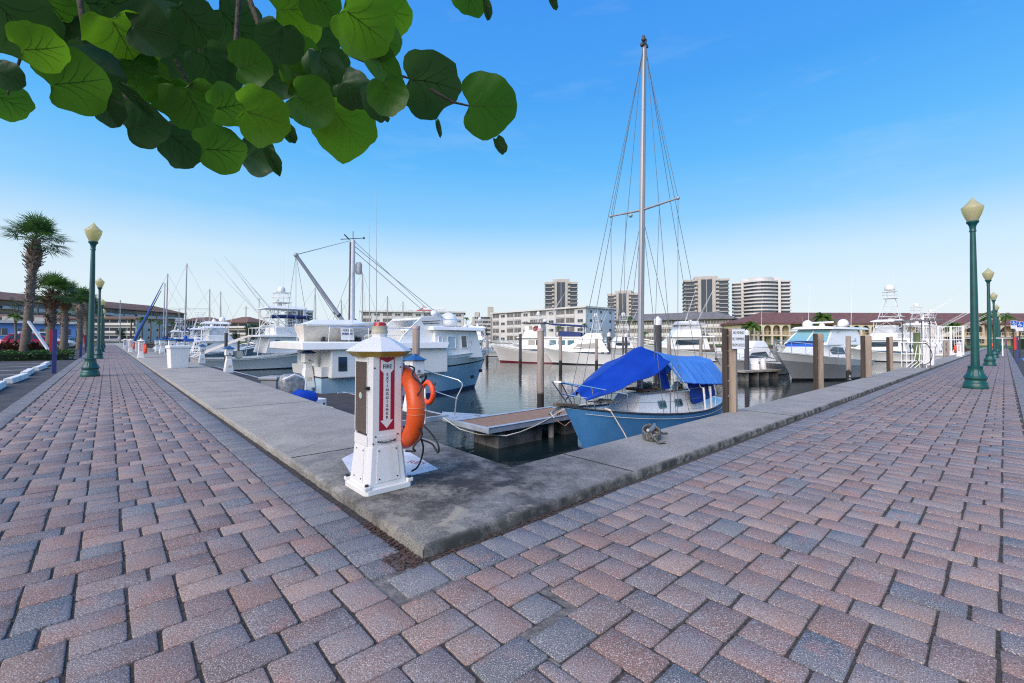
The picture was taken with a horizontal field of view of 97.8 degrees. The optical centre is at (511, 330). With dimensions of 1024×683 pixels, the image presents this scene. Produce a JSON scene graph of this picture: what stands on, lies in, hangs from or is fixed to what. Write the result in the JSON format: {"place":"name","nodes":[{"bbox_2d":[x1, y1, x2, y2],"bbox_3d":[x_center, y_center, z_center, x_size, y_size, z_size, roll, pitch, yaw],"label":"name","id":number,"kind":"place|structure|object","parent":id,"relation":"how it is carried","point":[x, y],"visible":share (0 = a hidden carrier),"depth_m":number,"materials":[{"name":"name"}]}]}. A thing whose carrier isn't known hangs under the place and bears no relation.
{"place":"outdoors","nodes":[
{"label":"outdoors","id":0,"kind":"place"},
{"bbox_2d":[0,333,69,346],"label":"parked car","id":1,"kind":"object","parent":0,"point":[34,337],"visible":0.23,"depth_m":39.58,"materials":[{"name":"red paint"}]},
{"bbox_2d":[0,316,76,340],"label":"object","id":2,"kind":"structure","parent":0,"point":[6,327],"depth_m":88.05,"materials":[{"name":"blue paint"}]},
{"bbox_2d":[94,342,505,547],"bbox_3d":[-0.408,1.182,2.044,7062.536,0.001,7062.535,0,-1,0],"label":"ground","id":3,"kind":"structure","parent":0,"point":[167,342],"depth_m":146.82,"materials":[{"name":"soil"}]},
{"bbox_2d":[0,210,74,351],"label":"palm tree","id":4,"kind":"object","parent":3,"relation":"on","point":[38,227],"visible":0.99,"depth_m":25.39,"materials":[{"name":"green plant"}]},
{"bbox_2d":[27,321,48,349],"bbox_3d":[-26.359,0.330,24.897,2.599,1.848,0.113,0,-1,23],"label":"palm prop","id":5,"kind":"object","parent":4,"relation":"attached to","point":[37,334],"visible":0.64,"depth_m":24.91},
{"bbox_2d":[0,349,75,360],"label":"hedge","id":6,"kind":"object","parent":3,"relation":"on","point":[32,355],"visible":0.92,"depth_m":21.61,"materials":[{"name":"green plant"}]},
{"bbox_2d":[20,270,82,344],"bbox_3d":[-32.090,-1.349,31.084,3.727,6.003,3.368,2,-1,0],"label":"palm tree","id":7,"kind":"object","parent":3,"relation":"on","point":[52,300],"visible":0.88,"depth_m":30.82,"materials":[{"name":"green plant"}]},
{"bbox_2d":[42,280,88,349],"bbox_3d":[-39.144,-1.473,39.013,3.584,6.535,3.282,1,-1,0],"label":"palm tree","id":8,"kind":"object","parent":3,"relation":"on","point":[64,307],"visible":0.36,"depth_m":38.89,"materials":[{"name":"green plant"}]},
{"bbox_2d":[57,286,98,348],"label":"palm tree","id":9,"kind":"object","parent":3,"relation":"on","point":[80,310],"visible":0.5,"depth_m":46.84,"materials":[{"name":"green plant"}]},
{"bbox_2d":[0,292,184,338],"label":"terrace building","id":10,"kind":"structure","parent":3,"relation":"on","point":[172,315],"depth_m":172.74,"materials":[{"name":"brown"}]},
{"bbox_2d":[94,316,162,341],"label":"motel building","id":11,"kind":"structure","parent":3,"relation":"on","point":[112,324],"depth_m":150.88,"materials":[{"name":"white paint"}]},
{"bbox_2d":[186,317,218,336],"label":"terrace building","id":12,"kind":"structure","parent":3,"relation":"on","point":[191,320],"depth_m":208.99,"materials":[{"name":"white"}]},
{"bbox_2d":[221,317,273,340],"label":"gable building","id":13,"kind":"structure","parent":3,"relation":"on","point":[240,323],"depth_m":187.98,"materials":[{"name":"beige paint"}]},
{"bbox_2d":[284,308,313,326],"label":"boat","id":14,"kind":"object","parent":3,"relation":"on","point":[309,313],"depth_m":374.11,"materials":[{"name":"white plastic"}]},
{"bbox_2d":[472,307,492,341],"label":"apartment block","id":15,"kind":"structure","parent":3,"relation":"on","point":[486,320],"depth_m":285.70,"materials":[{"name":"concrete"}]},
{"bbox_2d":[544,279,577,308],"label":"apartment tower","id":16,"kind":"structure","parent":3,"relation":"on","point":[555,290],"depth_m":321.24,"materials":[{"name":"white concrete"}]},
{"bbox_2d":[607,290,637,335],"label":"apartment tower","id":17,"kind":"structure","parent":3,"relation":"on","point":[617,297],"depth_m":351.61,"materials":[{"name":"white concrete"}]},
{"bbox_2d":[682,276,729,314],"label":"apartment tower","id":18,"kind":"structure","parent":3,"relation":"on","point":[718,298],"depth_m":309.88,"materials":[{"name":"white concrete"}]},
{"bbox_2d":[743,321,760,340],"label":"palm tree","id":19,"kind":"object","parent":3,"relation":"on","point":[751,324],"visible":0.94,"depth_m":107.44,"materials":[{"name":"green plant"}]},
{"bbox_2d":[732,277,791,317],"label":"apartment tower","id":20,"kind":"structure","parent":3,"relation":"on","point":[752,296],"depth_m":309.92,"materials":[{"name":"white concrete"}]},
{"bbox_2d":[811,312,836,325],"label":"palm tree","id":21,"kind":"object","parent":3,"relation":"on","point":[822,316],"visible":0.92,"depth_m":103.36,"materials":[{"name":"green plant"}]},
{"bbox_2d":[995,313,1016,345],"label":"palm tree","id":22,"kind":"object","parent":3,"relation":"on","point":[1004,318],"visible":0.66,"depth_m":105.86,"materials":[{"name":"green plant"}]},
{"bbox_2d":[0,344,1023,682],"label":"brick pavement","id":23,"kind":"structure","parent":0,"point":[754,650],"depth_m":2.01,"materials":[{"name":"brick"}]},
{"bbox_2d":[80,222,102,376],"bbox_3d":[-11.250,-0.855,11.959,0.402,4.135,0.402,0,-1,0],"label":"street lamp","id":24,"kind":"object","parent":23,"relation":"on","point":[90,367],"visible":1,"depth_m":11.91,"materials":[{"name":"metal"}]},
{"bbox_2d":[94,278,104,358],"bbox_3d":[-20.901,-0.664,22.605,0.402,4.135,0.402,-1,-1,34],"label":"street lamp","id":25,"kind":"object","parent":23,"relation":"on","point":[98,353],"visible":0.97,"depth_m":22.56,"materials":[{"name":"metal"}]},
{"bbox_2d":[100,299,105,351],"bbox_3d":[-31.868,-0.447,34.702,0.402,4.135,0.402,1,-1,-26],"label":"street lamp","id":26,"kind":"object","parent":23,"relation":"on","point":[101,338],"visible":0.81,"depth_m":34.66,"materials":[{"name":"metal"}]},
{"bbox_2d":[358,544,577,666],"bbox_3d":[0.356,1.038,1.507,2.431,0.001,2.064,1,-2,-42],"label":"mortar patch","id":27,"kind":"object","parent":23,"relation":"on","point":[397,597],"visible":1,"depth_m":1.77,"materials":[{"name":"concrete"}]},
{"bbox_2d":[363,487,617,570],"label":"leaf litter","id":28,"kind":"object","parent":23,"relation":"on","point":[416,561],"visible":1,"depth_m":2.13,"materials":[{"name":"plant"}]},
{"bbox_2d":[961,197,988,388],"bbox_3d":[9.974,-0.832,9.642,0.402,4.135,0.402,0,-1,-2],"label":"street lamp","id":29,"kind":"object","parent":23,"relation":"on","point":[974,376],"visible":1,"depth_m":9.59,"materials":[{"name":"metal"}]},
{"bbox_2d":[982,268,996,365],"bbox_3d":[20.080,-0.607,18.799,0.402,4.135,0.402,0,-1,27],"label":"street lamp","id":30,"kind":"object","parent":23,"relation":"on","point":[989,359],"visible":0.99,"depth_m":18.75,"materials":[{"name":"metal"}]},
{"bbox_2d":[990,292,998,357],"bbox_3d":[30.082,-0.384,27.863,0.402,4.135,0.402,0,-1,-10],"label":"street lamp","id":31,"kind":"object","parent":23,"relation":"on","point":[993,296],"visible":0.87,"depth_m":27.81,"materials":[{"name":"metal"}]},
{"bbox_2d":[0,343,1023,411],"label":"parking lot","id":32,"kind":"structure","parent":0,"point":[10,394],"depth_m":13.60,"materials":[{"name":"asphalt"}]},
{"bbox_2d":[4,313,22,341],"bbox_3d":[-37.880,0.155,34.023,1.036,3.076,1.170,1,-1,-20],"label":"palm tree","id":33,"kind":"object","parent":32,"relation":"on","point":[14,316],"visible":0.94,"depth_m":33.99,"materials":[{"name":"green plant"}]},
{"bbox_2d":[3,373,28,383],"bbox_3d":[-12.418,1.183,11.202,0.176,0.130,2.100,1,-2,-40],"label":"wheel stop","id":34,"kind":"object","parent":32,"relation":"on","point":[15,378],"visible":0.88,"depth_m":10.92,"materials":[{"name":"white concrete"}]},
{"bbox_2d":[0,314,96,341],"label":"storey building","id":35,"kind":"structure","parent":32,"relation":"on","point":[72,318],"depth_m":111.56,"materials":[{"name":"white paint"}]},
{"bbox_2d":[49,329,57,373],"bbox_3d":[-14.045,0.619,13.662,0.170,1.360,0.155,1,-2,-42],"label":"marker post","id":36,"kind":"object","parent":32,"relation":"on","point":[53,341],"visible":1,"depth_m":13.63,"materials":[{"name":"metal"}]},
{"bbox_2d":[68,297,103,346],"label":"palm tree","id":37,"kind":"object","parent":32,"relation":"on","point":[85,324],"visible":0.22,"depth_m":57.81,"materials":[{"name":"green plant"}]},
{"bbox_2d":[0,0,557,177],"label":"sea grape tree","id":38,"kind":"object","parent":32,"relation":"on","point":[189,68],"visible":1,"depth_m":1.56,"materials":[{"name":"green plant"}]},
{"bbox_2d":[0,0,1023,346],"label":"sky","id":39,"kind":"structure","parent":0,"point":[825,147],"materials":[{"name":"blue"}]},
{"bbox_2d":[115,328,986,558],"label":"quay","id":40,"kind":"structure","parent":0,"point":[456,498],"depth_m":3.67,"materials":[{"name":"concrete"}]},
{"bbox_2d":[165,345,190,367],"bbox_3d":[-11.046,0.851,14.768,0.462,0.740,0.593,-1,-2,38],"label":"dock box","id":41,"kind":"object","parent":40,"relation":"on","point":[177,356],"visible":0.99,"depth_m":14.63,"materials":[{"name":"white paint"}]},
{"bbox_2d":[198,344,205,363],"bbox_3d":[-20.512,1.503,29.561,0.467,1.295,0.467,1,-2,-42],"label":"power pedestal","id":42,"kind":"object","parent":40,"relation":"on","point":[202,350],"visible":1,"depth_m":29.44,"materials":[{"name":"white paint"}]},
{"bbox_2d":[223,346,234,372],"bbox_3d":[-13.707,1.359,21.605,0.467,1.295,0.467,1,-2,-42],"label":"power pedestal","id":43,"kind":"object","parent":40,"relation":"on","point":[228,354],"visible":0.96,"depth_m":21.48,"materials":[{"name":"white paint"}]},
{"bbox_2d":[344,322,412,496],"bbox_3d":[-0.869,0.473,2.920,0.381,1.066,0.381,1,-2,-42],"label":"fire pedestal","id":44,"kind":"object","parent":40,"relation":"on","point":[378,464],"visible":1,"depth_m":2.82,"materials":[{"name":"white paint"}]},
{"bbox_2d":[354,356,369,446],"bbox_3d":[-0.956,0.440,2.831,0.023,0.553,0.203,1,-2,-42],"label":"door","id":45,"kind":"structure","parent":44,"relation":"in","point":[361,363],"depth_m":2.83,"materials":[{"name":"white paint"}]},
{"bbox_2d":[401,364,439,471],"bbox_3d":[-0.701,0.595,3.004,0.162,0.740,0.667,1,-1,-36],"label":"life ring","id":46,"kind":"object","parent":44,"relation":"hanging from","point":[412,431],"visible":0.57,"depth_m":2.83,"materials":[{"name":"orange plastic"}]},
{"bbox_2d":[342,449,437,475],"bbox_3d":[-1.000,1.015,3.462,0.567,0.001,0.917,1,-1,-34],"label":"painted notice","id":47,"kind":"object","parent":40,"relation":"on","point":[411,461],"visible":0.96,"depth_m":3.39,"materials":[{"name":"white paint"}]},
{"bbox_2d":[642,424,667,443],"bbox_3d":[1.383,0.979,4.338,0.229,0.130,0.518,0,-1,21],"label":"mooring rope","id":48,"kind":"object","parent":40,"relation":"on","point":[655,436],"visible":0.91,"depth_m":4.23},
{"bbox_2d":[728,328,737,411],"bbox_3d":[2.976,1.647,6.001,0.096,3.377,0.096,-1,-2,40],"label":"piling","id":49,"kind":"object","parent":40,"relation":"attached to","point":[733,385],"visible":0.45,"depth_m":5.99,"materials":[{"name":"wood"}]},
{"bbox_2d":[731,329,744,348],"bbox_3d":[3.003,0.106,5.926,0.166,0.272,0.011,0,-1,14],"label":"notice sign","id":50,"kind":"object","parent":49,"relation":"attached to","point":[737,338],"visible":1,"depth_m":5.92,"materials":[{"name":"white"}]},
{"bbox_2d":[818,333,823,388],"bbox_3d":[6.354,1.732,9.169,0.093,3.362,0.093,-1,-2,40],"label":"quay timber","id":51,"kind":"object","parent":40,"relation":"attached to","point":[820,361],"visible":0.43,"depth_m":9.16,"materials":[{"name":"wood"}]},
{"bbox_2d":[860,336,865,377],"bbox_3d":[9.182,1.799,11.661,0.108,3.357,0.100,-1,-5,40],"label":"quay timber","id":52,"kind":"object","parent":40,"relation":"attached to","point":[862,355],"visible":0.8,"depth_m":11.69,"materials":[{"name":"wood"}]},
{"bbox_2d":[865,336,871,376],"bbox_3d":[9.586,1.804,11.986,0.133,3.362,0.133,-1,-4,40],"label":"quay timber","id":53,"kind":"object","parent":40,"relation":"attached to","point":[868,352],"visible":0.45,"depth_m":11.99,"materials":[{"name":"wood"}]},
{"bbox_2d":[886,337,889,371],"bbox_3d":[12.136,1.868,14.391,0.088,3.349,0.080,-1,-2,40],"label":"quay timber","id":54,"kind":"object","parent":40,"relation":"attached to","point":[887,356],"visible":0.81,"depth_m":14.39,"materials":[{"name":"wood"}]},
{"bbox_2d":[894,319,943,367],"bbox_3d":[14.963,0.472,16.434,0.713,1.760,1.350,1,-2,-42],"label":"gate","id":55,"kind":"object","parent":40,"relation":"on","point":[910,353],"visible":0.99,"depth_m":16.40,"materials":[{"name":"silver metal"}]},
{"bbox_2d":[921,344,936,364],"bbox_3d":[16.825,0.960,18.183,0.531,0.851,0.682,1,-2,-42],"label":"dock box","id":56,"kind":"object","parent":40,"relation":"on","point":[933,348],"visible":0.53,"depth_m":17.94,"materials":[{"name":"white paint"}]},
{"bbox_2d":[922,314,1002,355],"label":"gate","id":57,"kind":"structure","parent":40,"relation":"on","point":[950,339],"depth_m":32.61,"materials":[{"name":"metal"}]},
{"bbox_2d":[147,343,969,352],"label":"seawall","id":58,"kind":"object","parent":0,"point":[151,345],"visible":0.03,"depth_m":102.12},
{"bbox_2d":[236,351,913,466],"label":"water","id":59,"kind":"structure","parent":0,"point":[501,387],"depth_m":18.65,"materials":[{"name":"black liquid"}]},
{"bbox_2d":[135,283,190,348],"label":"sailing boat","id":60,"kind":"object","parent":59,"relation":"on","point":[163,317],"visible":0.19,"depth_m":65.76,"materials":[{"name":"blue"}]},
{"bbox_2d":[133,274,197,348],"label":"sailing boat","id":61,"kind":"object","parent":59,"relation":"on","point":[166,336],"visible":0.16,"depth_m":57.62,"materials":[{"name":"blue"}]},
{"bbox_2d":[147,264,212,351],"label":"sailing boat","id":62,"kind":"object","parent":59,"relation":"on","point":[185,338],"visible":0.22,"depth_m":55.01,"materials":[{"name":"white"}]},
{"bbox_2d":[166,304,255,353],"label":"sport fishing boat","id":63,"kind":"object","parent":59,"relation":"on","point":[207,327],"visible":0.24,"depth_m":53.58,"materials":[{"name":"white"}]},
{"bbox_2d":[187,312,235,345],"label":"sport fishing boat","id":64,"kind":"object","parent":59,"relation":"on","point":[193,329],"visible":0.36,"depth_m":60.17,"materials":[{"name":"white"}]},
{"bbox_2d":[165,288,261,361],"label":"sport fishing boat","id":65,"kind":"object","parent":59,"relation":"on","point":[214,337],"visible":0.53,"depth_m":46.30,"materials":[{"name":"white metal"}]},
{"bbox_2d":[189,249,309,370],"bbox_3d":[-18.874,-1.821,36.647,12.200,10.350,5.082,1,-2,-44],"label":"sport fishing boat","id":66,"kind":"object","parent":59,"relation":"on","point":[283,358],"visible":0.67,"depth_m":35.13,"materials":[{"name":"white"}]},
{"bbox_2d":[210,366,448,428],"bbox_3d":[-11.337,2.530,19.433,2.820,0.740,26.120,1,-2,-42],"label":"floating dock","id":67,"kind":"object","parent":59,"relation":"on","point":[342,401],"visible":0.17,"depth_m":12.82,"materials":[{"name":"concrete"}]},
{"bbox_2d":[258,375,280,388],"bbox_3d":[-7.479,1.763,13.972,0.594,0.710,0.594,0,-1,3],"label":"box","id":68,"kind":"object","parent":67,"relation":"on","point":[271,381],"visible":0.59,"depth_m":13.72,"materials":[{"name":"grey"}]},
{"bbox_2d":[300,350,315,387],"bbox_3d":[-7.298,1.324,15.951,0.495,1.373,0.495,1,-2,-42],"label":"power pedestal","id":69,"kind":"object","parent":67,"relation":"on","point":[307,358],"visible":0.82,"depth_m":15.83,"materials":[{"name":"white paint"}]},
{"bbox_2d":[403,354,426,411],"bbox_3d":[-2.485,1.305,11.363,0.523,1.450,0.523,1,-2,-42],"label":"power pedestal","id":70,"kind":"object","parent":67,"relation":"on","point":[416,361],"visible":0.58,"depth_m":11.25,"materials":[{"name":"white paint"}]},
{"bbox_2d":[424,389,425,423],"bbox_3d":[-1.880,1.621,9.642,0.037,0.750,0.037,0,-1,22],"label":"ring post","id":71,"kind":"object","parent":67,"relation":"on","point":[425,405],"visible":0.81,"depth_m":9.63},
{"bbox_2d":[422,380,435,404],"bbox_3d":[-1.806,1.319,9.580,0.132,0.547,0.547,1,-2,-44],"label":"life ring","id":72,"kind":"object","parent":71,"relation":"hanging from","point":[431,385],"visible":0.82,"depth_m":9.43,"materials":[{"name":"orange plastic"}]},
{"bbox_2d":[269,234,487,398],"bbox_3d":[-4.718,-1.375,19.375,9.500,8.830,4.015,1,-2,-42],"label":"trawler yacht","id":73,"kind":"object","parent":59,"relation":"on","point":[448,348],"visible":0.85,"depth_m":18.20,"materials":[{"name":"white"}]},
{"bbox_2d":[293,320,372,340],"bbox_3d":[-6.590,0.112,17.160,3.100,1.110,1.527,1,-2,-44],"label":"dinghy","id":74,"kind":"object","parent":73,"relation":"on","point":[314,330],"visible":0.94,"depth_m":16.42,"materials":[{"name":"white paint"}]},
{"bbox_2d":[412,325,419,355],"bbox_3d":[-2.563,2.145,11.857,0.211,4.591,0.206,0,-1,0],"label":"piling","id":75,"kind":"object","parent":59,"relation":"in","point":[415,339],"visible":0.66,"depth_m":11.82,"materials":[{"name":"grey"}]},
{"bbox_2d":[469,324,496,355],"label":"sport fishing boat","id":76,"kind":"object","parent":59,"relation":"on","point":[491,352],"visible":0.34,"depth_m":64.05,"materials":[{"name":"white"}]},
{"bbox_2d":[442,406,574,448],"bbox_3d":[-0.176,2.439,11.111,3.190,0.986,2.637,1,-2,-42],"label":"finger dock","id":77,"kind":"object","parent":59,"relation":"on","point":[506,423],"visible":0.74,"depth_m":10.13,"materials":[{"name":"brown wood"}]},
{"bbox_2d":[443,403,596,435],"bbox_3d":[0.332,1.972,10.057,3.730,0.543,1.243,0,-1,-8],"label":"dock rope","id":78,"kind":"object","parent":77,"relation":"attached to","point":[520,431],"visible":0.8,"depth_m":9.91,"materials":[{"name":"white"}]},
{"bbox_2d":[537,328,543,407],"bbox_3d":[0.863,2.200,13.514,0.221,4.572,0.215,0,-1,0],"label":"piling","id":79,"kind":"object","parent":59,"relation":"in","point":[540,367],"visible":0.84,"depth_m":13.46,"materials":[{"name":"grey"}]},
{"bbox_2d":[492,287,594,362],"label":"classic trawler","id":80,"kind":"object","parent":59,"relation":"on","point":[505,353],"visible":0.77,"depth_m":45.98,"materials":[{"name":"white"}]},
{"bbox_2d":[544,310,623,364],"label":"cabin cruiser","id":81,"kind":"object","parent":59,"relation":"on","point":[570,354],"visible":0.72,"depth_m":42.84,"materials":[{"name":"white"}]},
{"bbox_2d":[598,306,635,353],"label":"sport fishing boat","id":82,"kind":"object","parent":59,"relation":"on","point":[618,344],"visible":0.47,"depth_m":73.48,"materials":[{"name":"white"}]},
{"bbox_2d":[548,35,721,448],"bbox_3d":[3.000,-2.001,10.236,5.880,9.750,1.984,1,-2,-38],"label":"sailboat","id":83,"kind":"object","parent":59,"relation":"on","point":[621,415],"visible":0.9,"depth_m":9.81,"materials":[{"name":"blue"}]},
{"bbox_2d":[566,346,669,400],"bbox_3d":[1.982,0.909,9.642,2.453,1.160,1.791,1,-2,-39],"label":"tarp","id":84,"kind":"object","parent":83,"relation":"attached to","point":[629,368],"visible":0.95,"depth_m":9.33,"materials":[{"name":"blue"}]},
{"bbox_2d":[657,367,669,388],"bbox_3d":[3.368,0.930,10.024,0.503,0.748,0.137,1,-2,-39],"label":"tarp","id":85,"kind":"object","parent":83,"relation":"hanging from","point":[663,378],"visible":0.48,"depth_m":10.03,"materials":[{"name":"blue"}]},
{"bbox_2d":[647,349,721,384],"bbox_3d":[3.963,0.874,11.008,2.354,0.884,1.925,1,-2,-39],"label":"tarp","id":86,"kind":"object","parent":83,"relation":"hanging from","point":[699,370],"visible":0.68,"depth_m":10.40,"materials":[{"name":"blue"}]},
{"bbox_2d":[687,383,717,403],"bbox_3d":[4.494,1.351,10.525,1.303,0.650,0.176,1,-2,-39],"label":"tarp","id":87,"kind":"object","parent":83,"relation":"hanging from","point":[696,392],"visible":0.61,"depth_m":10.36,"materials":[{"name":"blue"}]},
{"bbox_2d":[654,316,661,375],"bbox_3d":[9.556,1.933,29.237,0.523,5.824,0.510,0,-1,0],"label":"piling","id":88,"kind":"object","parent":59,"relation":"in","point":[658,332],"visible":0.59,"depth_m":29.07,"materials":[{"name":"brown wood"}]},
{"bbox_2d":[630,281,721,361],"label":"sport fishing boat","id":89,"kind":"object","parent":59,"relation":"on","point":[681,334],"visible":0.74,"depth_m":49.87,"materials":[{"name":"white"}]},
{"bbox_2d":[744,330,749,379],"bbox_3d":[13.913,2.358,26.444,0.294,4.886,0.286,0,-1,0],"label":"piling","id":90,"kind":"object","parent":59,"relation":"in","point":[746,358],"visible":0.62,"depth_m":26.36,"materials":[{"name":"brown wood"}]},
{"bbox_2d":[715,321,788,374],"bbox_3d":[16.086,0.373,30.779,6.600,5.950,3.199,1,-1,-32],"label":"cabin cruiser","id":91,"kind":"object","parent":59,"relation":"on","point":[759,350],"visible":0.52,"depth_m":30.22,"materials":[{"name":"grey"}]},
{"bbox_2d":[737,369,783,380],"bbox_3d":[14.591,2.634,26.580,3.499,0.655,1.000,1,-1,-26],"label":"float dock","id":92,"kind":"object","parent":59,"relation":"on","point":[757,375],"visible":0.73,"depth_m":26.27,"materials":[{"name":"concrete"}]},
{"bbox_2d":[813,333,818,389],"bbox_3d":[6.180,1.731,9.065,0.084,3.360,0.076,-1,-2,40],"label":"piling","id":93,"kind":"object","parent":59,"relation":"in","point":[815,361],"visible":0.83,"depth_m":9.06,"materials":[{"name":"wood"}]},
{"bbox_2d":[767,291,875,380],"bbox_3d":[18.289,-0.090,27.394,10.148,6.751,3.698,1,-1,-34],"label":"express cruiser","id":94,"kind":"object","parent":59,"relation":"on","point":[795,357],"visible":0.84,"depth_m":26.50,"materials":[{"name":"white"}]},
{"bbox_2d":[845,336,850,381],"bbox_3d":[18.221,2.519,24.164,0.248,4.497,0.241,0,-1,0],"label":"piling","id":95,"kind":"object","parent":59,"relation":"in","point":[848,355],"visible":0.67,"depth_m":24.10,"materials":[{"name":"wood"}]},
{"bbox_2d":[839,268,979,362],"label":"sport fishing boat","id":96,"kind":"object","parent":59,"relation":"on","point":[879,334],"visible":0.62,"depth_m":51.46,"materials":[{"name":"white"}]},
{"bbox_2d":[913,332,920,366],"bbox_3d":[15.408,2.332,16.956,0.220,4.551,0.214,0,-1,0],"label":"piling","id":97,"kind":"object","parent":59,"relation":"in","point":[916,336],"visible":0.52,"depth_m":16.92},
{"bbox_2d":[893,290,1004,353],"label":"sport fishing boat","id":98,"kind":"object","parent":59,"relation":"on","point":[916,324],"visible":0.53,"depth_m":57.05,"materials":[{"name":"white"}]},
{"bbox_2d":[915,312,1007,353],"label":"sport fishing boat","id":99,"kind":"object","parent":59,"relation":"on","point":[932,326],"visible":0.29,"depth_m":61.17,"materials":[{"name":"white"}]},
{"bbox_2d":[918,305,1009,352],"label":"sport fishing boat","id":100,"kind":"object","parent":59,"relation":"on","point":[930,310],"visible":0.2,"depth_m":65.88,"materials":[{"name":"white"}]},
{"bbox_2d":[236,341,1012,348],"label":"lawn","id":101,"kind":"structure","parent":0,"point":[982,346],"depth_m":95.67,"materials":[{"name":"green plant"}]},
{"bbox_2d":[359,307,465,339],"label":"apartment house","id":102,"kind":"structure","parent":101,"relation":"on","point":[382,316],"depth_m":167.50,"materials":[{"name":"white paint"}]},
{"bbox_2d":[490,306,617,342],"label":"apartment house","id":103,"kind":"structure","parent":101,"relation":"on","point":[508,325],"depth_m":150.41,"materials":[{"name":"white paint"}]},
{"bbox_2d":[612,312,738,343],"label":"motel building","id":104,"kind":"structure","parent":101,"relation":"on","point":[713,320],"depth_m":132.03,"materials":[{"name":"grey paint"}]},
{"bbox_2d":[720,312,1023,345],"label":"arcade building","id":105,"kind":"structure","parent":101,"relation":"on","point":[777,326],"depth_m":113.49,"materials":[{"name":"tile"}]},
{"bbox_3d":[-4.745,2.219,9.975,1.300,1.250,2.800,1,-2,-42],"label":"skiff","id":106,"kind":"object","parent":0,"visible":0},
{"bbox_2d":[278,374,306,393],"bbox_3d":[-5.289,1.708,10.734,0.546,1.400,0.472,1,-2,-42],"label":"outboard motor","id":107,"kind":"object","parent":106,"relation":"attached to","point":[290,383],"visible":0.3,"depth_m":10.60,"materials":[{"name":"grey"}]},
{"bbox_2d":[291,389,317,401],"bbox_3d":[-4.685,1.493,9.938,0.662,0.402,0.520,1,-2,-42],"label":"tarp bundle","id":108,"kind":"object","parent":106,"relation":"on","point":[310,395],"visible":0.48,"depth_m":9.85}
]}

